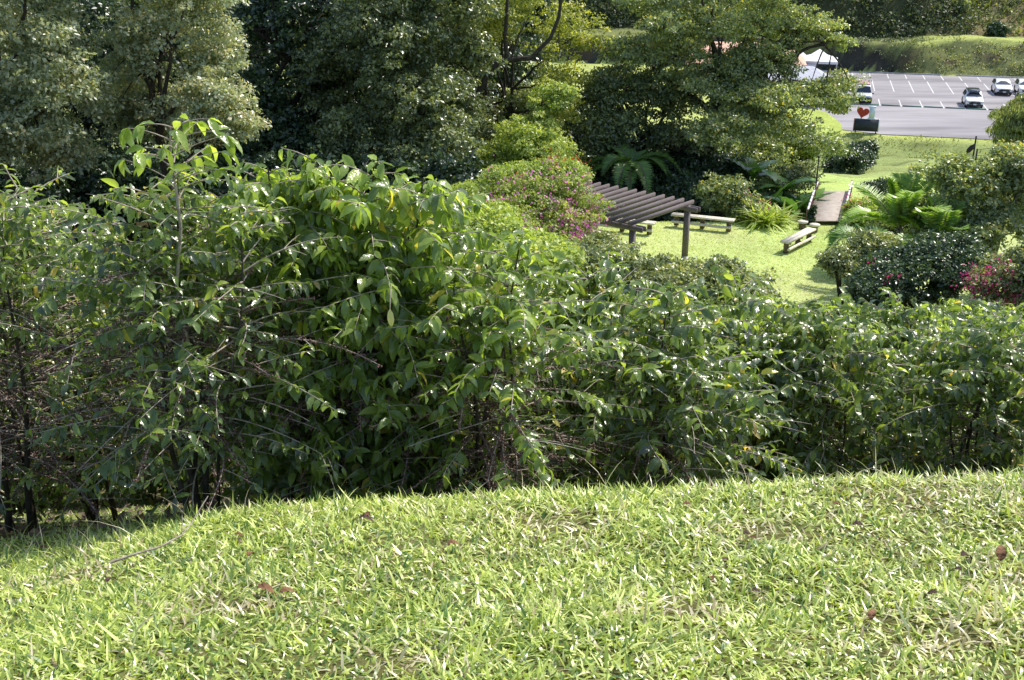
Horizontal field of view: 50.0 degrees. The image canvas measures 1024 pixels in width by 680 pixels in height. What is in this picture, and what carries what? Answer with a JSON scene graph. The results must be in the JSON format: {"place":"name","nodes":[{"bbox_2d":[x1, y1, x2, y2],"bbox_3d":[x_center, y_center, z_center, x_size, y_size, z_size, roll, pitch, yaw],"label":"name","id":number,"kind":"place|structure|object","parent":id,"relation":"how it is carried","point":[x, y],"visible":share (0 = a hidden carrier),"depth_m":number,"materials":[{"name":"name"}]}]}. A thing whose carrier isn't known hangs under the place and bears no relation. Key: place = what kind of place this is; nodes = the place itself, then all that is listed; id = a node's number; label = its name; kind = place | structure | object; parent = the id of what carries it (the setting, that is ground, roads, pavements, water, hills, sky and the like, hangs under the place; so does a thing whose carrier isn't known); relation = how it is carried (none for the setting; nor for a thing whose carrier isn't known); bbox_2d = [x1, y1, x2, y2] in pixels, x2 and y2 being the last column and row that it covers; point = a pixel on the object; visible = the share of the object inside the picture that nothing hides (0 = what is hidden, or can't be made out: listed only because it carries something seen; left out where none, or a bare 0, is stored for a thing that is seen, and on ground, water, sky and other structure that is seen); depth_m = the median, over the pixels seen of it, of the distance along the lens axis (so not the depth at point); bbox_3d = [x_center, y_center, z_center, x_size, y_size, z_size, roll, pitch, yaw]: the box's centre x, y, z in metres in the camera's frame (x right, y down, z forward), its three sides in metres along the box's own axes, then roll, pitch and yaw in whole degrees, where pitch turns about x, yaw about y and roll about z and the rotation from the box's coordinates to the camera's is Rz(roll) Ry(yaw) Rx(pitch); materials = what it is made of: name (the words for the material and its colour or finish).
{"place":"outdoors","nodes":[
{"label":"outdoors","id":0,"kind":"place"},
{"bbox_2d":[0,61,1018,552],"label":"ground","id":1,"kind":"structure","parent":0,"point":[890,159],"depth_m":92.86,"materials":[{"name":"green plant"}]},
{"bbox_2d":[0,248,86,490],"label":"coffee shrub","id":2,"kind":"object","parent":1,"relation":"on","point":[13,482],"visible":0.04,"depth_m":6.79,"materials":[{"name":"green plant"}]},
{"bbox_2d":[0,146,100,240],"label":"undergrowth bush","id":3,"kind":"object","parent":1,"relation":"on","point":[64,191],"visible":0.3,"depth_m":48.64,"materials":[{"name":"green plant"}]},
{"bbox_2d":[0,296,117,516],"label":"coffee shrub","id":4,"kind":"object","parent":1,"relation":"on","point":[22,510],"visible":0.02,"depth_m":10.33,"materials":[{"name":"green plant"}]},
{"bbox_2d":[0,0,125,256],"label":"silvery tree","id":5,"kind":"object","parent":1,"relation":"on","point":[43,80],"visible":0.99,"depth_m":41.84,"materials":[{"name":"green plant"}]},
{"bbox_2d":[8,375,140,514],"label":"coffee shrub","id":6,"kind":"object","parent":1,"relation":"on","point":[55,496],"visible":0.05,"depth_m":11.57,"materials":[{"name":"green plant"}]},
{"bbox_2d":[0,184,178,531],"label":"coffee shrub","id":7,"kind":"object","parent":1,"relation":"on","point":[20,273],"visible":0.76,"depth_m":5.73,"materials":[{"name":"green plant"}]},
{"bbox_2d":[9,0,189,162],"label":"dark tree","id":8,"kind":"object","parent":1,"relation":"on","point":[97,7],"visible":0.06,"depth_m":59.46,"materials":[{"name":"green plant"}]},
{"bbox_2d":[0,163,216,526],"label":"coffee shrub","id":9,"kind":"object","parent":1,"relation":"on","point":[65,222],"visible":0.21,"depth_m":6.78,"materials":[{"name":"green plant"}]},
{"bbox_2d":[59,142,164,231],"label":"undergrowth bush","id":10,"kind":"object","parent":1,"relation":"on","point":[94,183],"visible":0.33,"depth_m":49.68,"materials":[{"name":"green plant"}]},
{"bbox_2d":[67,259,253,504],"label":"coffee shrub","id":11,"kind":"object","parent":1,"relation":"on","point":[162,293],"visible":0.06,"depth_m":10.15,"materials":[{"name":"green plant"}]},
{"bbox_2d":[76,382,251,507],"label":"coffee shrub","id":12,"kind":"object","parent":1,"relation":"on","point":[143,494],"visible":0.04,"depth_m":11.52,"materials":[{"name":"green plant"}]},
{"bbox_2d":[81,0,271,225],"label":"silvery tree","id":13,"kind":"object","parent":1,"relation":"on","point":[156,100],"visible":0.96,"depth_m":44.59,"materials":[{"name":"green plant"}]},
{"bbox_2d":[127,145,236,224],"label":"undergrowth bush","id":14,"kind":"object","parent":1,"relation":"on","point":[144,177],"visible":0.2,"depth_m":50.07,"materials":[{"name":"green plant"}]},
{"bbox_2d":[0,482,365,550],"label":"leaf litter","id":15,"kind":"object","parent":1,"relation":"on","point":[83,516],"visible":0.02,"depth_m":6.08,"materials":[{"name":"brown plant"}]},
{"bbox_2d":[22,113,381,521],"bbox_3d":[-1.537,-0.063,5.392,1.843,2.174,1.646,0,21,0],"label":"coffee shrub","id":16,"kind":"object","parent":1,"relation":"on","point":[189,218],"visible":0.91,"depth_m":5.17,"materials":[{"name":"green plant"}]},
{"bbox_2d":[149,1,298,154],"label":"dark tree","id":17,"kind":"object","parent":1,"relation":"on","point":[262,54],"visible":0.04,"depth_m":66.83,"materials":[{"name":"green plant"}]},
{"bbox_2d":[204,153,270,198],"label":"undergrowth bush","id":18,"kind":"object","parent":1,"relation":"on","point":[224,162],"visible":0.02,"depth_m":52.36,"materials":[{"name":"green plant"}]},
{"bbox_2d":[78,162,404,507],"bbox_3d":[-1.530,0.096,6.746,2.079,2.302,1.866,-3,22,-8],"label":"coffee shrub","id":19,"kind":"object","parent":1,"relation":"on","point":[226,475],"visible":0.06,"depth_m":6.46,"materials":[{"name":"green plant"}]},
{"bbox_2d":[179,306,340,501],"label":"coffee shrub","id":20,"kind":"object","parent":1,"relation":"on","point":[233,470],"depth_m":7.88,"materials":[{"name":"green plant"}]},
{"bbox_2d":[215,10,362,138],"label":"dark tree","id":21,"kind":"object","parent":1,"relation":"on","point":[286,69],"visible":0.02,"depth_m":88.72,"materials":[{"name":"green plant"}]},
{"bbox_2d":[247,142,352,194],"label":"undergrowth bush","id":22,"kind":"object","parent":1,"relation":"on","point":[274,162],"visible":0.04,"depth_m":50.15,"materials":[{"name":"green plant"}]},
{"bbox_2d":[202,0,423,166],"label":"dark tree","id":23,"kind":"object","parent":1,"relation":"on","point":[286,128],"visible":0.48,"depth_m":56.39,"materials":[{"name":"green plant"}]},
{"bbox_2d":[170,146,526,507],"bbox_3d":[-0.825,0.013,5.900,1.838,2.119,1.623,0,21,0],"label":"coffee shrub","id":24,"kind":"object","parent":1,"relation":"on","point":[335,207],"visible":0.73,"depth_m":5.51,"materials":[{"name":"green plant"}]},
{"bbox_2d":[320,152,386,226],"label":"undergrowth bush","id":25,"kind":"object","parent":1,"relation":"on","point":[358,164],"depth_m":50.79,"materials":[{"name":"green plant"}]},
{"bbox_2d":[283,0,508,170],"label":"broadleaf tree","id":26,"kind":"object","parent":1,"relation":"on","point":[449,119],"visible":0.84,"depth_m":52.81,"materials":[{"name":"green plant"}]},
{"bbox_2d":[360,156,453,193],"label":"undergrowth bush","id":27,"kind":"object","parent":1,"relation":"on","point":[412,170],"visible":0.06,"depth_m":49.09,"materials":[{"name":"green plant"}]},
{"bbox_2d":[240,216,595,494],"bbox_3d":[-0.570,0.257,7.188,2.365,2.268,2.351,16,26,34],"label":"coffee shrub","id":28,"kind":"object","parent":1,"relation":"on","point":[562,311],"visible":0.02,"depth_m":6.89,"materials":[{"name":"green plant"}]},
{"bbox_2d":[311,187,555,498],"bbox_3d":[-0.487,0.164,6.157,1.457,2.077,1.521,0,21,0],"label":"coffee shrub","id":29,"kind":"object","parent":1,"relation":"on","point":[479,258],"visible":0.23,"depth_m":5.81,"materials":[{"name":"green plant"}]},
{"bbox_2d":[341,0,534,155],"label":"dark tree","id":30,"kind":"object","parent":1,"relation":"on","point":[456,66],"visible":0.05,"depth_m":73.56,"materials":[{"name":"green plant"}]},
{"bbox_2d":[406,149,496,196],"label":"undergrowth bush","id":31,"kind":"object","parent":1,"relation":"on","point":[456,171],"visible":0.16,"depth_m":49.16,"materials":[{"name":"green plant"}]},
{"bbox_2d":[431,192,532,244],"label":"leafy bush","id":32,"kind":"object","parent":1,"relation":"on","point":[498,217],"visible":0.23,"depth_m":32.80,"materials":[{"name":"green plant"}]},
{"bbox_2d":[417,0,574,168],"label":"broadleaf tree","id":33,"kind":"object","parent":1,"relation":"on","point":[486,132],"visible":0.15,"depth_m":62.48,"materials":[{"name":"green plant"}]},
{"bbox_2d":[444,0,566,113],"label":"dark tree","id":34,"kind":"object","parent":1,"relation":"on","point":[521,69],"visible":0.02,"depth_m":78.26,"materials":[{"name":"green plant"}]},
{"bbox_2d":[355,227,667,498],"bbox_3d":[-0.125,0.333,5.796,1.695,1.897,1.487,13,25,31],"label":"coffee shrub","id":35,"kind":"object","parent":1,"relation":"on","point":[505,330],"visible":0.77,"depth_m":5.48,"materials":[{"name":"green plant"}]},
{"bbox_2d":[459,227,588,292],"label":"leafy bush","id":36,"kind":"object","parent":1,"relation":"on","point":[568,249],"visible":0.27,"depth_m":31.29,"materials":[{"name":"green plant"}]},
{"bbox_2d":[471,77,583,173],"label":"yellow green bush","id":37,"kind":"object","parent":1,"relation":"on","point":[509,142],"visible":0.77,"depth_m":55.40,"materials":[{"name":"green plant"}]},
{"bbox_2d":[453,0,610,136],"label":"yellow green tree","id":38,"kind":"object","parent":1,"relation":"on","point":[577,33],"visible":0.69,"depth_m":59.64,"materials":[{"name":"green plant"}]},
{"bbox_2d":[554,94,631,182],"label":"dark tree","id":39,"kind":"object","parent":1,"relation":"on","point":[582,158],"visible":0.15,"depth_m":65.94,"materials":[{"name":"green plant"}]},
{"bbox_2d":[479,246,730,490],"bbox_3d":[0.481,0.424,7.657,2.476,2.124,2.363,-15,26,-34],"label":"coffee shrub","id":40,"kind":"object","parent":1,"relation":"on","point":[582,289],"visible":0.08,"depth_m":7.23,"materials":[{"name":"green plant"}]},
{"bbox_2d":[566,226,647,288],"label":"leafy bush","id":41,"kind":"object","parent":1,"relation":"on","point":[597,243],"visible":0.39,"depth_m":33.40,"materials":[{"name":"green plant"}]},
{"bbox_2d":[587,142,682,193],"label":"fern","id":42,"kind":"object","parent":1,"relation":"on","point":[628,163],"visible":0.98,"depth_m":56.70,"materials":[{"name":"green plant"}]},
{"bbox_2d":[590,252,688,301],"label":"leafy bush","id":43,"kind":"object","parent":1,"relation":"on","point":[651,267],"visible":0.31,"depth_m":33.90,"materials":[{"name":"green plant"}]},
{"bbox_2d":[570,61,721,172],"bbox_3d":[7.312,-11.783,60.766,8.679,7.732,7.276,0,21,0],"label":"dark tree","id":44,"kind":"object","parent":1,"relation":"on","point":[601,132],"visible":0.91,"depth_m":59.34,"materials":[{"name":"green plant"}]},
{"bbox_2d":[635,204,683,221],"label":"undergrowth bush","id":45,"kind":"object","parent":1,"relation":"on","point":[668,217],"visible":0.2,"depth_m":55.51,"materials":[{"name":"green plant"}]},
{"bbox_2d":[511,276,808,491],"bbox_3d":[0.859,0.467,6.404,1.839,1.774,1.851,0,21,0],"label":"coffee shrub","id":46,"kind":"object","parent":1,"relation":"on","point":[676,386],"visible":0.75,"depth_m":6.07,"materials":[{"name":"green plant"}]},
{"bbox_2d":[594,139,774,205],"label":"dark bush","id":47,"kind":"object","parent":1,"relation":"on","point":[678,184],"visible":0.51,"depth_m":58.64,"materials":[{"name":"green plant"}]},
{"bbox_2d":[690,204,729,221],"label":"undergrowth bush","id":48,"kind":"object","parent":1,"relation":"on","point":[715,213],"visible":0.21,"depth_m":55.92,"materials":[{"name":"green plant"}]},
{"bbox_2d":[659,253,780,308],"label":"leafy bush","id":49,"kind":"object","parent":1,"relation":"on","point":[692,272],"visible":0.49,"depth_m":33.06,"materials":[{"name":"green plant"}]},
{"bbox_2d":[690,169,770,221],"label":"leafy bush","id":50,"kind":"object","parent":1,"relation":"on","point":[733,195],"visible":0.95,"depth_m":53.43,"materials":[{"name":"green plant"}]},
{"bbox_2d":[591,0,871,158],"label":"spreading tree","id":51,"kind":"object","parent":1,"relation":"on","point":[731,78],"visible":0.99,"depth_m":57.11,"materials":[{"name":"green plant"}]},
{"bbox_2d":[726,157,778,184],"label":"banana plant","id":52,"kind":"object","parent":1,"relation":"on","point":[753,169],"visible":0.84,"depth_m":58.50,"materials":[{"name":"green plant"}]},
{"bbox_2d":[633,257,876,482],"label":"coffee shrub","id":53,"kind":"object","parent":1,"relation":"on","point":[737,309],"visible":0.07,"depth_m":7.70,"materials":[{"name":"green plant"}]},
{"bbox_2d":[749,182,790,210],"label":"banana plant","id":54,"kind":"object","parent":1,"relation":"on","point":[764,193],"visible":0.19,"depth_m":56.95,"materials":[{"name":"green plant"}]},
{"bbox_2d":[746,177,793,211],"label":"undergrowth bush","id":55,"kind":"object","parent":1,"relation":"on","point":[771,191],"visible":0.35,"depth_m":57.65,"materials":[{"name":"green plant"}]},
{"bbox_2d":[719,121,857,179],"bbox_3d":[15.484,-10.727,64.300,8.605,3.994,6.244,-12,25,-28],"label":"broadleaf tree","id":56,"kind":"object","parent":1,"relation":"on","point":[763,149],"visible":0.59,"depth_m":62.67,"materials":[{"name":"green plant"}]},
{"bbox_2d":[757,169,819,193],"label":"banana plant","id":57,"kind":"object","parent":1,"relation":"on","point":[774,176],"visible":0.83,"depth_m":57.58,"materials":[{"name":"green plant"}]},
{"bbox_2d":[754,159,824,196],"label":"undergrowth bush","id":58,"kind":"object","parent":1,"relation":"on","point":[798,169],"visible":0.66,"depth_m":58.98,"materials":[{"name":"green plant"}]},
{"bbox_2d":[760,192,819,220],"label":"banana plant","id":59,"kind":"object","parent":1,"relation":"on","point":[803,199],"visible":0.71,"depth_m":56.07,"materials":[{"name":"green plant"}]},
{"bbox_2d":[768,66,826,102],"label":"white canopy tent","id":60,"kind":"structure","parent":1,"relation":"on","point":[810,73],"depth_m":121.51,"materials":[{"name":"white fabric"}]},
{"bbox_2d":[787,188,834,219],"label":"banana plant","id":61,"kind":"object","parent":1,"relation":"on","point":[803,208],"visible":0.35,"depth_m":57.20,"materials":[{"name":"green plant"}]},
{"bbox_2d":[694,287,949,481],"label":"coffee shrub","id":62,"kind":"object","parent":1,"relation":"on","point":[812,364],"visible":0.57,"depth_m":7.35,"materials":[{"name":"green plant"}]},
{"bbox_2d":[819,138,880,174],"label":"dark bush","id":63,"kind":"object","parent":1,"relation":"on","point":[864,157],"visible":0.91,"depth_m":76.04,"materials":[{"name":"green plant"}]},
{"bbox_2d":[813,227,905,313],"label":"leafy bush","id":64,"kind":"object","parent":1,"relation":"on","point":[839,262],"visible":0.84,"depth_m":39.47,"materials":[{"name":"green plant"}]},
{"bbox_2d":[853,106,879,132],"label":"heart sign","id":65,"kind":"object","parent":1,"relation":"on","point":[870,123],"visible":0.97,"depth_m":106.29,"materials":[{"name":"black metal"}]},
{"bbox_2d":[860,176,889,193],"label":"leafy bush","id":66,"kind":"object","parent":1,"relation":"on","point":[880,184],"visible":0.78,"depth_m":60.66,"materials":[{"name":"green plant"}]},
{"bbox_2d":[790,287,1001,479],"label":"coffee shrub","id":67,"kind":"object","parent":1,"relation":"on","point":[880,319],"visible":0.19,"depth_m":8.73,"materials":[{"name":"green plant"}]},
{"bbox_2d":[789,71,1016,139],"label":"parking lot","id":68,"kind":"structure","parent":1,"relation":"on","point":[938,122],"depth_m":120.94,"materials":[{"name":"grey asphalt"}]},
{"bbox_2d":[787,108,841,134],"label":"grass island","id":69,"kind":"structure","parent":68,"relation":"on","point":[828,119],"depth_m":112.20,"materials":[{"name":"green plant"}]},
{"bbox_2d":[805,49,837,65],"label":"canopy tent","id":70,"kind":"object","parent":68,"relation":"on","point":[812,58],"visible":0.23,"depth_m":136.15,"materials":[{"name":"white fabric"}]},
{"bbox_2d":[853,80,873,102],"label":"parked van","id":71,"kind":"object","parent":68,"relation":"on","point":[866,89],"visible":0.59,"depth_m":122.74,"materials":[{"name":"white paint"}]},
{"bbox_2d":[821,70,1023,77],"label":"kerb","id":72,"kind":"structure","parent":68,"relation":"on","point":[928,74],"depth_m":143.87,"materials":[{"name":"concrete"}]},
{"bbox_2d":[961,87,984,107],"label":"parked car","id":73,"kind":"object","parent":68,"relation":"on","point":[971,96],"visible":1,"depth_m":120.32,"materials":[{"name":"white paint"}]},
{"bbox_2d":[991,78,1012,94],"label":"parked car","id":74,"kind":"object","parent":68,"relation":"on","point":[1001,85],"visible":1,"depth_m":128.33,"materials":[{"name":"white paint"}]},
{"bbox_2d":[830,131,991,159],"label":"rough grass","id":75,"kind":"structure","parent":1,"relation":"on","point":[907,144],"depth_m":104.05,"materials":[{"name":"green plant"}]},
{"bbox_2d":[839,226,992,309],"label":"dark bush","id":76,"kind":"object","parent":1,"relation":"on","point":[943,258],"visible":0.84,"depth_m":36.05,"materials":[{"name":"green plant"}]},
{"bbox_2d":[851,299,1023,479],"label":"coffee shrub","id":77,"kind":"object","parent":1,"relation":"on","point":[986,351],"visible":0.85,"depth_m":7.37,"materials":[{"name":"green plant"}]},
{"bbox_2d":[951,235,1023,311],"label":"bougainvillea","id":78,"kind":"object","parent":1,"relation":"on","point":[995,273],"visible":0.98,"depth_m":33.29,"materials":[{"name":"pink plant"}]},
{"bbox_2d":[985,93,1023,151],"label":"weeping tree","id":79,"kind":"object","parent":1,"relation":"on","point":[1008,124],"visible":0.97,"depth_m":65.22,"materials":[{"name":"green plant"}]},
{"bbox_2d":[0,448,1023,679],"bbox_3d":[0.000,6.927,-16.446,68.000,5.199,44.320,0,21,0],"label":"grassy bank","id":80,"kind":"structure","parent":0,"point":[361,660],"depth_m":3.66,"materials":[{"name":"green plant"}]},
{"bbox_2d":[109,496,207,563],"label":"fallen twig","id":81,"kind":"object","parent":80,"relation":"on","point":[137,553],"visible":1,"depth_m":4.20,"materials":[{"name":"brown wood"}]},
{"bbox_2d":[17,0,1023,41],"bbox_3d":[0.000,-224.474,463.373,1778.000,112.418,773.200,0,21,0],"label":"hillside","id":82,"kind":"structure","parent":0,"point":[898,5],"depth_m":153.29,"materials":[{"name":"green plant"}]},
{"bbox_2d":[532,0,1023,38],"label":"hillside scrub","id":83,"kind":"object","parent":82,"relation":"on","point":[950,19],"visible":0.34,"depth_m":153.08,"materials":[{"name":"green plant"}]},
{"bbox_2d":[984,20,1010,36],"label":"terrace bush","id":84,"kind":"object","parent":82,"relation":"on","point":[995,28],"visible":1,"depth_m":149.99,"materials":[{"name":"green plant"}]},
{"bbox_2d":[35,16,1023,76],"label":"embankment","id":85,"kind":"structure","parent":0,"point":[853,60],"depth_m":145.61,"materials":[{"name":"green plant"}]},
{"bbox_2d":[668,29,1023,77],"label":"bank creepers","id":86,"kind":"object","parent":85,"relation":"on","point":[911,40],"visible":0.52,"depth_m":145.02,"materials":[{"name":"green plant"}]},
{"bbox_2d":[449,221,1022,310],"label":"lawn","id":87,"kind":"structure","parent":0,"point":[792,280],"depth_m":48.45,"materials":[{"name":"green plant"}]},
{"bbox_2d":[432,145,624,295],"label":"bougainvillea","id":88,"kind":"object","parent":87,"relation":"on","point":[544,195],"visible":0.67,"depth_m":39.48,"materials":[{"name":"green plant"}]},
{"bbox_2d":[578,181,700,259],"bbox_3d":[4.125,-4.682,46.975,6.432,2.680,4.701,18,28,38],"label":"pergola","id":89,"kind":"object","parent":87,"relation":"on","point":[630,199],"visible":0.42,"depth_m":46.12,"materials":[{"name":"wood"}]},
{"bbox_2d":[671,212,734,230],"bbox_3d":[8.964,-5.541,51.718,2.981,0.562,0.479,9,23,21],"label":"log bench","id":90,"kind":"object","parent":87,"relation":"on","point":[701,224],"visible":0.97,"depth_m":51.52,"materials":[{"name":"grey wood"}]},
{"bbox_2d":[733,202,785,233],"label":"strap leaved plant","id":91,"kind":"object","parent":87,"relation":"on","point":[755,223],"visible":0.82,"depth_m":52.27,"materials":[{"name":"green plant"}]},
{"bbox_2d":[736,208,797,235],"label":"strap leaved plant","id":92,"kind":"object","parent":87,"relation":"on","point":[772,224],"visible":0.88,"depth_m":51.89,"materials":[{"name":"green plant"}]},
{"bbox_2d":[780,227,815,252],"bbox_3d":[12.746,-4.417,48.864,0.479,0.562,2.811,16,27,35],"label":"log bench","id":93,"kind":"object","parent":87,"relation":"on","point":[797,237],"visible":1,"depth_m":48.65,"materials":[{"name":"grey wood"}]},
{"bbox_2d":[806,180,852,224],"bbox_3d":[16.206,-7.034,55.975,1.849,1.220,8.596,7,23,17],"label":"footbridge","id":94,"kind":"object","parent":87,"relation":"on","point":[829,209],"visible":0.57,"depth_m":55.34,"materials":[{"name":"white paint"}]},
{"bbox_2d":[837,191,877,227],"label":"leafy bush","id":95,"kind":"object","parent":87,"relation":"on","point":[862,202],"visible":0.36,"depth_m":50.99,"materials":[{"name":"green plant"}]},
{"bbox_2d":[824,223,891,251],"bbox_3d":[14.398,-3.643,45.254,3.356,2.126,3.438,0,21,0],"label":"feather palm","id":96,"kind":"object","parent":87,"relation":"on","point":[835,233],"visible":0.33,"depth_m":44.93,"materials":[{"name":"green plant"}]},
{"bbox_2d":[865,196,915,234],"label":"leafy bush","id":97,"kind":"object","parent":87,"relation":"on","point":[882,225],"visible":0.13,"depth_m":47.63,"materials":[{"name":"green plant"}]},
{"bbox_2d":[838,172,953,235],"bbox_3d":[15.053,-4.102,42.841,4.948,4.702,3.914,5,22,12],"label":"feather palm","id":98,"kind":"object","parent":87,"relation":"on","point":[904,194],"visible":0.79,"depth_m":42.16,"materials":[{"name":"green plant"}]},
{"bbox_2d":[893,193,989,282],"bbox_3d":[16.051,-3.294,41.417,4.728,4.212,3.313,0,21,0],"label":"feather palm","id":99,"kind":"object","parent":87,"relation":"on","point":[941,219],"visible":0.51,"depth_m":40.77,"materials":[{"name":"green plant"}]},
{"bbox_2d":[892,219,999,252],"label":"leafy bush","id":100,"kind":"object","parent":87,"relation":"on","point":[916,231],"visible":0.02,"depth_m":41.17,"materials":[{"name":"green plant"}]},
{"bbox_2d":[905,139,1023,252],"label":"broadleaf tree","id":101,"kind":"object","parent":87,"relation":"on","point":[997,170],"visible":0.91,"depth_m":41.06,"materials":[{"name":"green plant"}]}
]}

